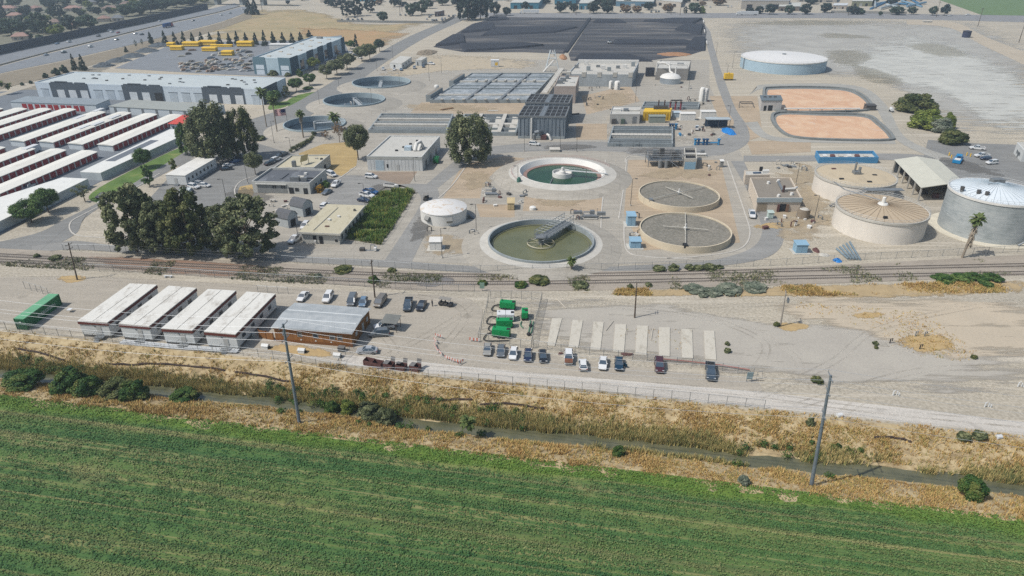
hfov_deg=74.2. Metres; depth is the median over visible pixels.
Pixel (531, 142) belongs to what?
parked suv
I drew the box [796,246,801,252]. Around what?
door
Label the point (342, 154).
dry lawn
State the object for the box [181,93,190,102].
loading door
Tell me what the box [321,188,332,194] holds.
parked car
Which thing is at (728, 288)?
bush
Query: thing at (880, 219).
storage tank
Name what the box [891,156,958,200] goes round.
storage canopy
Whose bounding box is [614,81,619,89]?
upright tank
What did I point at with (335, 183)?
pickup truck
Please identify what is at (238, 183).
kerb
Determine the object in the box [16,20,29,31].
leafy tree
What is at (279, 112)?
flagpole
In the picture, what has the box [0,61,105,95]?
service track
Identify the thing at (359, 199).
parked car
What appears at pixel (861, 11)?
bush
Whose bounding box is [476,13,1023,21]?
road
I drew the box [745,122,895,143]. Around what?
pond road
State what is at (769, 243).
perimeter road
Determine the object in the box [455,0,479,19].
drooping tree
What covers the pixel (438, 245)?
door
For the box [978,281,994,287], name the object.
bush
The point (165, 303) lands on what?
portable building
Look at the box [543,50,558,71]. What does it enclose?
stair tower
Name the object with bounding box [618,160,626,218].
kerb
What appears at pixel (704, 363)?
red pipe
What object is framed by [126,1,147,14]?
leafy tree
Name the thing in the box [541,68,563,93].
raised walkway
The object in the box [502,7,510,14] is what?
leafy tree
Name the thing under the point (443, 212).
domed tank
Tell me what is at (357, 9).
evergreen tree
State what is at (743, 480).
bush
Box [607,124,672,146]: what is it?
channel basin
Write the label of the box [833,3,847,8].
building
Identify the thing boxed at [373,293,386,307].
parked van
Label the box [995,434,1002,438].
pipe stub
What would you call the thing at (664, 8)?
leafy tree
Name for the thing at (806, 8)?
leafy tree
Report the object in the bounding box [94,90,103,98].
loading door
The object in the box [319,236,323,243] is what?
door
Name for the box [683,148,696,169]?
filter box
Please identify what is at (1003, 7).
field
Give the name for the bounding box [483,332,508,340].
hose
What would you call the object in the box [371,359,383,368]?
dumpster
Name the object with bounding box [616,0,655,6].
building
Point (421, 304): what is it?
parked car
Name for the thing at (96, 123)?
motor home
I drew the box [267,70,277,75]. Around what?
bush
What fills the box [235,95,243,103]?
loading door
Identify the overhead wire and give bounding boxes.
[0,300,1020,396]
[0,320,1020,422]
[1,309,1022,407]
[4,339,1021,447]
[5,331,1020,437]
[6,313,1023,413]
[12,241,900,300]
[30,239,870,296]
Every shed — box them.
[275,208,298,227]
[289,196,313,216]
[427,237,445,251]
[623,211,637,226]
[626,236,643,249]
[766,210,774,218]
[788,240,810,254]
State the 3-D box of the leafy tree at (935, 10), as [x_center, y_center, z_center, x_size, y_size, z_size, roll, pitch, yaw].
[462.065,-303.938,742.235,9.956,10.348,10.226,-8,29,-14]
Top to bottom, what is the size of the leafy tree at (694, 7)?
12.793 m
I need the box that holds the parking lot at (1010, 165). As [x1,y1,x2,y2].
[924,140,1023,182]
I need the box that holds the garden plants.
[347,185,414,244]
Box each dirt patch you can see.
[411,102,524,113]
[443,156,524,197]
[476,204,514,216]
[523,197,601,210]
[576,124,606,139]
[581,87,638,113]
[624,160,739,249]
[710,96,761,139]
[748,141,810,154]
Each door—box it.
[2,174,8,181]
[9,172,15,178]
[15,320,21,328]
[16,169,22,175]
[19,320,26,329]
[23,166,29,172]
[30,164,35,170]
[36,161,41,167]
[37,177,42,183]
[41,89,49,96]
[43,174,49,180]
[50,171,55,177]
[56,168,62,174]
[57,90,65,97]
[68,90,77,97]
[80,90,88,97]
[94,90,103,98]
[96,326,102,334]
[106,91,115,99]
[118,91,124,99]
[129,92,138,99]
[137,330,143,338]
[142,92,150,100]
[154,93,163,100]
[169,93,178,101]
[180,334,186,342]
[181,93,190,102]
[194,94,203,102]
[209,95,218,103]
[222,95,230,103]
[223,338,229,346]
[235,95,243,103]
[252,96,259,104]
[256,65,264,74]
[281,66,289,74]
[289,187,293,193]
[290,218,295,226]
[305,207,310,215]
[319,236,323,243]
[375,160,383,170]
[430,243,434,249]
[436,243,440,249]
[627,217,631,225]
[632,117,636,123]
[632,217,635,225]
[681,115,687,119]
[688,115,694,119]
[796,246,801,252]
[802,246,807,252]
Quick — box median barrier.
[0,6,239,65]
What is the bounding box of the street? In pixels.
[0,0,497,249]
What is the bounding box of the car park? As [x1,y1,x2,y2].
[151,144,294,223]
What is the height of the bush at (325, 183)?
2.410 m
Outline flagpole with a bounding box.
[274,109,287,124]
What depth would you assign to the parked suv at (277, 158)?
267.77 m
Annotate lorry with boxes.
[162,22,173,27]
[520,10,538,13]
[736,11,758,14]
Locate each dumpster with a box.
[363,357,374,366]
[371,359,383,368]
[383,356,394,369]
[395,358,407,371]
[409,358,421,371]
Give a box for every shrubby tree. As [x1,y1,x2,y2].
[891,93,939,111]
[907,108,943,129]
[923,116,952,132]
[938,128,969,144]
[945,112,956,128]
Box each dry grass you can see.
[0,329,1023,521]
[614,280,1012,296]
[617,301,974,360]
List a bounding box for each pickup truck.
[21,183,35,189]
[287,233,301,243]
[331,180,340,186]
[358,191,374,198]
[362,188,377,194]
[383,183,398,187]
[403,297,412,310]
[705,361,716,380]
[748,209,755,217]
[969,145,985,150]
[974,152,990,157]
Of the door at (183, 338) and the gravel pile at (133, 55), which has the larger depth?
the gravel pile at (133, 55)
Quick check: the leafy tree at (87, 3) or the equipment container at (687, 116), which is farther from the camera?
the leafy tree at (87, 3)
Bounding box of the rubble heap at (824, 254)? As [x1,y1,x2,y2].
[819,253,828,256]
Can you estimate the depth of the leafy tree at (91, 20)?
627.46 m
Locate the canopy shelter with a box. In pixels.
[381,314,400,332]
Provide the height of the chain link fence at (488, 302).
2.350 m
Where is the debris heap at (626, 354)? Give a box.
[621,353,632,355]
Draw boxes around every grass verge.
[89,148,187,201]
[268,101,288,109]
[287,92,313,105]
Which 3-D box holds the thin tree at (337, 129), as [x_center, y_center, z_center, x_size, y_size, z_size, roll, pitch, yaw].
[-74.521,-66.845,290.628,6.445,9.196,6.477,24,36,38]
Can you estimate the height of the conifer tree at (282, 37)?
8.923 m
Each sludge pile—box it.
[435,34,464,46]
[459,42,544,51]
[461,22,494,32]
[481,26,577,35]
[487,16,508,20]
[574,53,652,61]
[593,19,625,22]
[613,39,689,44]
[643,18,701,23]
[675,23,702,34]
[685,36,704,50]
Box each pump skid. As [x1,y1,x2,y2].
[484,188,497,196]
[574,208,605,219]
[696,150,706,156]
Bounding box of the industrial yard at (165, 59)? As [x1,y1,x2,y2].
[116,35,347,76]
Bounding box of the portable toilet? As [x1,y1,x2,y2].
[719,159,724,166]
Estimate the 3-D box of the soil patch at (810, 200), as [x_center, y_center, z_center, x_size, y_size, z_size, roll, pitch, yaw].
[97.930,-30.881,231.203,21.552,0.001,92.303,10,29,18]
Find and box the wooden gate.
[257,329,274,340]
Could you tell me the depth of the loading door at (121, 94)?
365.08 m
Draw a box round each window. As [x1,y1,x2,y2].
[300,59,304,69]
[324,49,327,58]
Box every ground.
[0,0,227,44]
[0,0,1023,520]
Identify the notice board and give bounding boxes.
[746,372,753,381]
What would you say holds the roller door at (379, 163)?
in the maintenance building at (393, 153)
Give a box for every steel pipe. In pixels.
[836,248,848,259]
[839,246,851,259]
[842,244,854,259]
[845,243,857,259]
[849,241,860,259]
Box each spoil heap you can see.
[559,54,566,59]
[658,52,690,55]
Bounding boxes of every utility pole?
[65,242,77,279]
[279,321,300,423]
[370,259,375,297]
[634,282,636,317]
[780,289,789,326]
[809,370,833,485]
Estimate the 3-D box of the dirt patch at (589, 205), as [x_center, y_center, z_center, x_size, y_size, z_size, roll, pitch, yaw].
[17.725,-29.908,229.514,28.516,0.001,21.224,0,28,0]
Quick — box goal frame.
[739,101,754,107]
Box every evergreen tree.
[27,12,46,31]
[36,14,51,33]
[97,182,155,252]
[121,192,162,250]
[136,200,181,253]
[150,198,195,248]
[156,185,209,255]
[195,203,242,252]
[210,193,279,258]
[329,0,341,6]
[340,2,351,16]
[351,0,363,15]
[363,0,375,12]
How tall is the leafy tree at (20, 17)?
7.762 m
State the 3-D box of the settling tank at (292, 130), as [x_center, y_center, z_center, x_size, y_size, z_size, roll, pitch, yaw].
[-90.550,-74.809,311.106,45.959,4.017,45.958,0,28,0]
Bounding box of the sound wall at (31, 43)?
[0,3,207,53]
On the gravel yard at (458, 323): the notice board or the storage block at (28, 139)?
the notice board
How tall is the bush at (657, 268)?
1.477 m
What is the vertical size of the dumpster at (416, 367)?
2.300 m
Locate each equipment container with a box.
[671,111,680,117]
[677,112,696,120]
[698,110,715,118]
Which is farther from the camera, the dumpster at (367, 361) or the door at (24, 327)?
the door at (24, 327)
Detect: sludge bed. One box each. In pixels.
[434,17,587,53]
[569,18,706,60]
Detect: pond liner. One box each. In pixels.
[765,87,867,102]
[774,113,890,137]
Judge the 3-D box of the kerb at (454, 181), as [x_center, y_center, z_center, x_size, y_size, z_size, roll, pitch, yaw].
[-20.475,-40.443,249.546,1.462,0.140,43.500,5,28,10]
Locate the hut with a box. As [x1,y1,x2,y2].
[863,103,876,109]
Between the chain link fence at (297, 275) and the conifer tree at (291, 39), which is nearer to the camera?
the chain link fence at (297, 275)
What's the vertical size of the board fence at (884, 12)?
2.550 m
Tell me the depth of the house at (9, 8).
786.09 m
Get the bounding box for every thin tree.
[70,184,91,201]
[332,121,345,141]
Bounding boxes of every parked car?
[198,182,210,187]
[220,166,232,170]
[221,163,234,166]
[229,158,240,163]
[264,161,274,165]
[296,291,309,301]
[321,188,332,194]
[356,345,378,354]
[357,197,369,202]
[358,296,367,306]
[415,300,426,310]
[482,342,491,355]
[496,344,505,357]
[508,346,517,359]
[523,348,532,361]
[538,349,547,362]
[578,359,587,370]
[598,356,607,369]
[614,356,626,370]
[980,156,991,159]
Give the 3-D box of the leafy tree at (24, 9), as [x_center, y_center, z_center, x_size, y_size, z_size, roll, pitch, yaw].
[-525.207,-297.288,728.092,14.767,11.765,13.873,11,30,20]
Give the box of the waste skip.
[433,155,439,162]
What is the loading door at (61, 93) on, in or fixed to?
in the warehouse at (178, 88)
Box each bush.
[0,368,45,392]
[48,254,61,260]
[48,365,88,395]
[50,68,60,74]
[59,65,68,72]
[70,375,103,397]
[96,376,132,401]
[118,379,149,401]
[168,386,200,402]
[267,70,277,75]
[295,68,302,76]
[302,86,312,89]
[314,184,323,192]
[314,273,321,278]
[320,180,329,187]
[324,400,340,413]
[333,264,351,274]
[341,399,356,415]
[357,400,379,421]
[367,275,379,283]
[373,407,396,426]
[387,267,396,272]
[459,414,476,431]
[477,279,487,285]
[515,280,527,288]
[528,274,549,285]
[572,280,588,289]
[612,445,625,457]
[645,282,652,286]
[653,265,665,271]
[668,263,679,271]
[683,283,705,293]
[684,264,694,270]
[694,264,704,270]
[698,292,707,297]
[699,6,705,13]
[702,263,716,270]
[703,287,722,297]
[716,282,742,295]
[724,347,730,352]
[737,474,750,485]
[743,281,767,293]
[773,321,780,326]
[805,417,814,426]
[810,375,823,384]
[856,8,865,13]
[930,273,955,284]
[951,272,974,283]
[956,431,971,440]
[957,474,990,502]
[965,272,989,281]
[972,429,988,440]
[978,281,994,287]
[983,273,1005,282]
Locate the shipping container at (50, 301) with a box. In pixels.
[13,294,61,329]
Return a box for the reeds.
[0,348,1023,484]
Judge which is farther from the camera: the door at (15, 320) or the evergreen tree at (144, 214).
the evergreen tree at (144, 214)
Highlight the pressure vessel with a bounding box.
[529,206,535,210]
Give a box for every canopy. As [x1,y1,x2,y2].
[704,117,731,127]
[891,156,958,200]
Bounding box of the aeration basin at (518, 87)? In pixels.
[426,71,554,102]
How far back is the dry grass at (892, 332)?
153.29 m
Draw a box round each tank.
[263,116,365,142]
[306,93,402,115]
[337,76,425,95]
[420,199,474,226]
[461,213,621,280]
[493,155,631,199]
[608,81,612,88]
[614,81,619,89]
[639,212,731,253]
[656,61,680,84]
[698,87,705,101]
[704,88,708,101]
[740,49,827,74]
[796,207,810,218]
[812,161,904,206]
[831,182,930,244]
[928,175,1023,248]
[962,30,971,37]
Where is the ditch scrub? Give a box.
[16,353,863,478]
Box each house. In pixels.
[0,5,16,10]
[6,12,21,18]
[10,32,28,40]
[30,5,41,10]
[50,19,59,25]
[63,5,81,10]
[97,15,110,21]
[101,5,117,10]
[111,15,123,21]
[642,100,671,120]
[759,95,782,110]
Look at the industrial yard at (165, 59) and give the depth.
484.41 m
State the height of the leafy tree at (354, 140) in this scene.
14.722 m
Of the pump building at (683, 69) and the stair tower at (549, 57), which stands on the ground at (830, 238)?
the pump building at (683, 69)
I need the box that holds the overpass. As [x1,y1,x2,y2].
[214,0,291,5]
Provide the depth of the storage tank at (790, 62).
438.12 m
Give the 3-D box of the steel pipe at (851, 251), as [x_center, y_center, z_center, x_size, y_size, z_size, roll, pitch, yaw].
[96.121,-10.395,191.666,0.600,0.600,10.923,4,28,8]
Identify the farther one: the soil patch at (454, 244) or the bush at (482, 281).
the soil patch at (454, 244)
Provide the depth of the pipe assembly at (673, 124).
310.69 m
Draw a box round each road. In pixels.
[32,161,783,272]
[320,175,438,263]
[341,354,1023,434]
[427,25,749,187]
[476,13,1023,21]
[605,151,626,265]
[743,153,1023,184]
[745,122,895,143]
[750,83,953,159]
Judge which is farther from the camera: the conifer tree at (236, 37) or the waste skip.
the conifer tree at (236, 37)
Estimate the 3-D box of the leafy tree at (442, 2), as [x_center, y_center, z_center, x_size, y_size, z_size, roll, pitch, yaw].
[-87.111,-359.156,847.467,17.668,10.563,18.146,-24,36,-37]
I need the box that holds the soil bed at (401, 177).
[369,172,416,183]
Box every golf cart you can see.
[423,192,428,200]
[438,296,452,307]
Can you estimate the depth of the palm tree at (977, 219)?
184.05 m
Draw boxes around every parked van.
[326,169,336,176]
[346,292,357,305]
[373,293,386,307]
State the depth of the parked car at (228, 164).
260.88 m
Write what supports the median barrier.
on the ground at (830, 238)
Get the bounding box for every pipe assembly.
[670,123,677,129]
[694,138,720,144]
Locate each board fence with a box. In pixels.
[337,16,453,22]
[831,10,906,13]
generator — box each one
[488,326,510,338]
[492,310,514,320]
[492,317,512,326]
[497,299,515,309]
[518,308,528,320]
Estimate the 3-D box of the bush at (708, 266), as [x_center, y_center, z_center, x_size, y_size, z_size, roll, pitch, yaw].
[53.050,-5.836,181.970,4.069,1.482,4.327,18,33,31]
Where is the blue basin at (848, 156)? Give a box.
[815,151,878,162]
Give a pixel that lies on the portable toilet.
(722, 161)
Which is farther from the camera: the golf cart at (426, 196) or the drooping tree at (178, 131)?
the drooping tree at (178, 131)
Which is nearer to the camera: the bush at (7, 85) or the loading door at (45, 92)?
the loading door at (45, 92)
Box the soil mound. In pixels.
[416,49,437,55]
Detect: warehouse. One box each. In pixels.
[34,72,286,104]
[252,36,345,75]
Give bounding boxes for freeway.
[0,3,238,63]
[0,6,249,72]
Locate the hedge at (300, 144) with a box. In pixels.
[289,134,315,151]
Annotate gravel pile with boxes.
[92,62,115,67]
[106,57,131,62]
[121,53,145,57]
[135,47,158,52]
[148,42,166,47]
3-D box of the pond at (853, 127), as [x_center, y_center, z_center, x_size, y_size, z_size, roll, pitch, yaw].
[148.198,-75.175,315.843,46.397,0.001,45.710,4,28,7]
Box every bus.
[166,42,175,46]
[169,45,184,49]
[182,41,200,46]
[199,40,217,45]
[201,47,217,50]
[210,44,232,46]
[221,50,234,55]
[236,41,253,46]
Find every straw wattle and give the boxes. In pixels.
[16,348,64,360]
[106,362,224,370]
[235,371,288,381]
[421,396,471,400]
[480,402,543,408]
[874,436,911,442]
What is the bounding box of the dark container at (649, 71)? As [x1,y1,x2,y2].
[645,67,654,76]
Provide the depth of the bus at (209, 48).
516.34 m
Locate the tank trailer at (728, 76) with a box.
[723,72,733,79]
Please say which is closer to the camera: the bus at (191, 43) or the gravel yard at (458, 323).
the gravel yard at (458, 323)
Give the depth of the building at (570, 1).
859.48 m
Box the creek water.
[0,369,1023,495]
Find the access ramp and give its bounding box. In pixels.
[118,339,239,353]
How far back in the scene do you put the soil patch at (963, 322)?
158.26 m
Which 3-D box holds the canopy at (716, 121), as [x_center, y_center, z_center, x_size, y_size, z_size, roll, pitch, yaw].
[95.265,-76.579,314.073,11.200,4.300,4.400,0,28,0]
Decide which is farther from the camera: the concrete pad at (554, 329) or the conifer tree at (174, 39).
the conifer tree at (174, 39)
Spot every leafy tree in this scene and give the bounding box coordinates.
[0,18,26,34]
[6,0,22,5]
[7,198,44,222]
[14,14,23,20]
[16,6,30,14]
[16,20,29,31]
[29,187,58,212]
[33,7,42,12]
[39,0,55,4]
[41,1,52,6]
[46,24,65,33]
[58,14,77,30]
[59,0,71,3]
[71,7,79,12]
[74,0,86,4]
[75,14,98,26]
[76,10,83,15]
[82,0,92,6]
[92,7,101,13]
[105,6,111,13]
[116,4,133,16]
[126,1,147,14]
[131,147,151,163]
[140,0,159,12]
[154,0,171,9]
[168,0,184,6]
[182,0,195,4]
[242,151,262,173]
[265,90,281,99]
[287,78,303,91]
[302,73,315,84]
[306,57,319,69]
[318,64,332,77]
[326,59,344,74]
[336,53,356,68]
[342,124,368,159]
[345,40,354,48]
[352,46,369,58]
[361,43,376,56]
[373,39,384,51]
[376,11,387,19]
[389,0,399,5]
[405,3,416,15]
[415,0,427,13]
[425,0,433,8]
[435,0,449,4]
[489,1,500,14]
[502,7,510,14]
[520,1,529,8]
[555,2,566,11]
[569,3,578,12]
[586,1,600,12]
[599,1,613,12]
[620,5,630,12]
[632,5,641,12]
[643,2,654,9]
[662,3,674,12]
[688,2,700,12]
[755,6,764,13]
[765,4,777,13]
[784,5,794,13]
[799,3,812,13]
[804,0,816,3]
[821,3,832,11]
[846,5,859,13]
[885,0,895,3]
[889,6,905,14]
[907,7,917,13]
[928,6,938,14]
[940,4,950,13]
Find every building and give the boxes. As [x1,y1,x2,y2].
[0,177,89,231]
[10,96,110,111]
[78,283,157,342]
[80,129,182,180]
[108,100,224,116]
[118,286,197,342]
[161,289,236,347]
[165,157,217,185]
[204,292,276,354]
[252,167,326,193]
[271,303,370,346]
[273,154,330,169]
[298,204,365,244]
[366,135,439,170]
[390,56,411,68]
[415,57,426,65]
[435,10,443,16]
[510,0,542,8]
[554,75,578,102]
[555,0,577,3]
[579,0,594,9]
[609,106,640,123]
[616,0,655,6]
[655,60,690,80]
[656,0,682,6]
[741,0,790,8]
[743,167,769,183]
[748,178,802,211]
[778,3,800,10]
[817,0,837,2]
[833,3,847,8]
[851,0,873,5]
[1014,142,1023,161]
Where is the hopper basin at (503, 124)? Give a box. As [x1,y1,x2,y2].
[463,113,517,135]
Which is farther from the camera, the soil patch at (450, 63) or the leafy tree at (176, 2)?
the leafy tree at (176, 2)
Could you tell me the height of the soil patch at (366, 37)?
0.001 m
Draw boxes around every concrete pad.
[547,318,561,346]
[569,320,582,347]
[590,321,603,350]
[613,324,625,352]
[635,325,647,354]
[659,327,669,356]
[681,329,692,358]
[704,331,715,359]
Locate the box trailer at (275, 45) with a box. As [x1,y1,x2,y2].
[269,43,291,48]
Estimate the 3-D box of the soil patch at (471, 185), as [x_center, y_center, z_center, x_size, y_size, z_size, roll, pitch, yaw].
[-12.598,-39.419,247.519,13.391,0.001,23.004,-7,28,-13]
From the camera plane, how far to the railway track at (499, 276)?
181.68 m
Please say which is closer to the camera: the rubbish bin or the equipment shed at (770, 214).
the rubbish bin
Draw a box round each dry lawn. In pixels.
[238,184,253,196]
[299,142,356,175]
[332,166,351,175]
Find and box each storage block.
[0,107,27,119]
[0,108,51,128]
[0,108,76,139]
[0,146,6,153]
[0,147,36,167]
[0,148,67,183]
[0,150,98,196]
[9,111,106,146]
[38,111,131,147]
[67,113,157,149]
[97,114,180,150]
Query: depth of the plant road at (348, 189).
228.79 m
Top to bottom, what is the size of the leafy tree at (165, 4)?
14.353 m
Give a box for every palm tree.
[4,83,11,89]
[254,87,266,126]
[266,96,277,131]
[295,109,304,137]
[327,112,340,127]
[566,256,576,269]
[961,212,987,257]
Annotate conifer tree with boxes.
[0,5,6,17]
[70,53,78,70]
[78,54,87,70]
[147,32,153,43]
[161,30,168,42]
[171,31,178,44]
[180,31,185,43]
[216,31,223,43]
[226,33,232,43]
[234,31,239,44]
[244,0,250,13]
[250,0,259,14]
[252,33,258,44]
[261,30,268,45]
[270,31,276,42]
[279,32,286,42]
[288,33,295,42]
[297,32,303,40]
[353,34,358,46]
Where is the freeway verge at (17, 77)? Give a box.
[0,12,251,88]
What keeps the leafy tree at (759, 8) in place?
on the ground at (830, 238)
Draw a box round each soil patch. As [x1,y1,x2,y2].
[24,33,177,89]
[59,275,85,282]
[97,257,265,275]
[210,10,413,45]
[268,344,330,356]
[300,28,402,45]
[386,55,534,76]
[408,103,495,111]
[409,276,452,286]
[426,235,462,254]
[462,172,490,189]
[516,299,1023,392]
[536,199,584,206]
[589,93,630,109]
[607,98,717,140]
[613,281,1023,297]
[642,168,714,178]
[717,19,1023,133]
[753,222,794,228]
[774,163,830,239]
[778,296,1023,358]
[779,322,808,330]
[842,35,1023,133]
[853,312,882,317]
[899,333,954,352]
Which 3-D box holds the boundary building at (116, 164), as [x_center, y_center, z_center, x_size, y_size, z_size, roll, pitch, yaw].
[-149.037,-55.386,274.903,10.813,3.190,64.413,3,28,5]
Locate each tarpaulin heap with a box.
[721,127,735,134]
[834,258,841,262]
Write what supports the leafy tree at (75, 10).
on the suburb ground at (5, 38)
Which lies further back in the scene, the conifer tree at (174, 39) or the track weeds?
the conifer tree at (174, 39)
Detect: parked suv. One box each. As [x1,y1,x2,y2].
[187,182,199,188]
[235,153,243,158]
[270,156,281,159]
[300,220,308,229]
[319,202,329,208]
[321,290,333,302]
[364,172,377,178]
[368,326,389,337]
[373,320,394,329]
[529,140,539,145]
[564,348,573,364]
[654,356,664,372]
[985,159,998,164]
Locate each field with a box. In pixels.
[0,397,1023,575]
[941,0,1023,15]
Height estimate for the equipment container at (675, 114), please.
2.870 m
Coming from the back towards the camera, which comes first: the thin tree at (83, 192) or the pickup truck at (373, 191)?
the pickup truck at (373, 191)
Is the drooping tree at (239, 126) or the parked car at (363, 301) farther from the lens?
the drooping tree at (239, 126)
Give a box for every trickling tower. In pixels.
[517,103,569,139]
[525,92,572,119]
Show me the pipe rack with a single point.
(823, 108)
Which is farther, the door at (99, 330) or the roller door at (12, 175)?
the roller door at (12, 175)
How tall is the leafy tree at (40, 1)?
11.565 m
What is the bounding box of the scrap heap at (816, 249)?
[812,247,819,252]
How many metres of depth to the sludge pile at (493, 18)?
705.71 m
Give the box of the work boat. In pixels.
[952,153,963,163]
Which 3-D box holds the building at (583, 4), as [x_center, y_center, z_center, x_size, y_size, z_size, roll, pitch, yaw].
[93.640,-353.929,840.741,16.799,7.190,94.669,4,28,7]
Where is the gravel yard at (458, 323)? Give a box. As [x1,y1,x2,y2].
[0,277,763,391]
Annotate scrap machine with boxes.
[359,244,376,250]
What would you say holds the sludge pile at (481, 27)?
on the sludge bed at (558, 42)
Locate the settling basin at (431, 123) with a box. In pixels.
[368,111,452,133]
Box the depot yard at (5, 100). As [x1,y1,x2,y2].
[0,90,170,233]
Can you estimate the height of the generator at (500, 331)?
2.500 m
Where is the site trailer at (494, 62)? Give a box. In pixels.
[491,59,498,66]
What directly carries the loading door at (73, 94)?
in the warehouse at (178, 88)
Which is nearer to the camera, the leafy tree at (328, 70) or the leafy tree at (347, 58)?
the leafy tree at (328, 70)
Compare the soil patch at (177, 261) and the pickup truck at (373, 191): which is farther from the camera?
the pickup truck at (373, 191)
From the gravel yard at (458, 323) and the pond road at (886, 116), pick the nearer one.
the gravel yard at (458, 323)
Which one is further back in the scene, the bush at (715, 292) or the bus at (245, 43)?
the bus at (245, 43)
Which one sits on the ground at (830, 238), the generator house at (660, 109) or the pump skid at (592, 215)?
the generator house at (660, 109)
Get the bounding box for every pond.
[767,89,865,110]
[776,114,888,138]
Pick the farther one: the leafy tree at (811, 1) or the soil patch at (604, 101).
the leafy tree at (811, 1)
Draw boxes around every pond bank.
[762,86,871,111]
[770,111,894,141]
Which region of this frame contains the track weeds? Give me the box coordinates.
[0,256,1023,290]
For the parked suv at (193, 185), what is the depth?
238.89 m
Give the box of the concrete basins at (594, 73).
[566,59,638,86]
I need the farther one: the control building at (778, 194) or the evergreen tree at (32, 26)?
the evergreen tree at (32, 26)
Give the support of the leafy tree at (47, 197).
on the ground at (830, 238)
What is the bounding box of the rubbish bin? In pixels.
[337,345,345,351]
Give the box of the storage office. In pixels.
[168,115,188,128]
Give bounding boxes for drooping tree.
[174,122,187,154]
[182,98,236,160]
[225,105,258,158]
[444,110,492,163]
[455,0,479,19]
[472,0,488,18]
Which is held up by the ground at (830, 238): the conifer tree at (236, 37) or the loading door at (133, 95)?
the conifer tree at (236, 37)
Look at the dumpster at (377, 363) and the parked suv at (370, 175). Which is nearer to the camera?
the dumpster at (377, 363)
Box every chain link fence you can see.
[0,321,765,406]
[62,244,1019,271]
[83,264,474,291]
[478,291,531,331]
[533,340,754,374]
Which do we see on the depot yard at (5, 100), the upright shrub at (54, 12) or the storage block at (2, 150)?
the storage block at (2, 150)
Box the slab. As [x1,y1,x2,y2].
[878,342,889,346]
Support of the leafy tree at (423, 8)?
on the ground at (830, 238)
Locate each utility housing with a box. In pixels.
[261,343,270,349]
[297,348,306,353]
[333,352,341,358]
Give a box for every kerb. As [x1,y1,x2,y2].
[69,173,159,237]
[234,176,254,197]
[438,162,468,197]
[600,160,605,227]
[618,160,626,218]
[623,224,687,258]
[667,161,750,258]
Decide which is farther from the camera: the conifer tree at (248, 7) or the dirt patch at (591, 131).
the conifer tree at (248, 7)
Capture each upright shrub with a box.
[48,3,53,17]
[50,2,60,17]
[57,4,63,15]
[140,165,153,186]
[168,158,176,168]
[281,86,289,96]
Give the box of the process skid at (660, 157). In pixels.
[645,148,684,167]
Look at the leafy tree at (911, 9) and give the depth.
751.29 m
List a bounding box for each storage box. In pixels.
[507,197,514,209]
[648,114,665,122]
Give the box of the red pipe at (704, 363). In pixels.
[663,358,749,369]
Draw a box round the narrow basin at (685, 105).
[641,101,699,109]
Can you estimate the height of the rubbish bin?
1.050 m
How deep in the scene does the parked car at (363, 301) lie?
163.55 m
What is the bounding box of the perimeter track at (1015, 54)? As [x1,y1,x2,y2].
[907,20,1023,63]
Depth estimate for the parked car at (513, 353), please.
143.41 m
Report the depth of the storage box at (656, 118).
321.96 m
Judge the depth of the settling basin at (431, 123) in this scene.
314.54 m
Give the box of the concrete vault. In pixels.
[549,147,559,151]
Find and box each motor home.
[22,144,41,151]
[90,121,103,125]
[91,108,106,112]
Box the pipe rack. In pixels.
[784,108,859,111]
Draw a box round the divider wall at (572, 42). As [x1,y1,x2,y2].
[563,18,590,52]
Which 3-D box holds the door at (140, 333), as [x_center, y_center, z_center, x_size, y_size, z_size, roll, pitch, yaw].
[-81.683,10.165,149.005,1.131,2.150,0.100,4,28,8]
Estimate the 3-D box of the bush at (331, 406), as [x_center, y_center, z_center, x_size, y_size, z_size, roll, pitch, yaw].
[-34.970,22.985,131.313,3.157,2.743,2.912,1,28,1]
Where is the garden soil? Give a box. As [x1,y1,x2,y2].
[345,190,413,243]

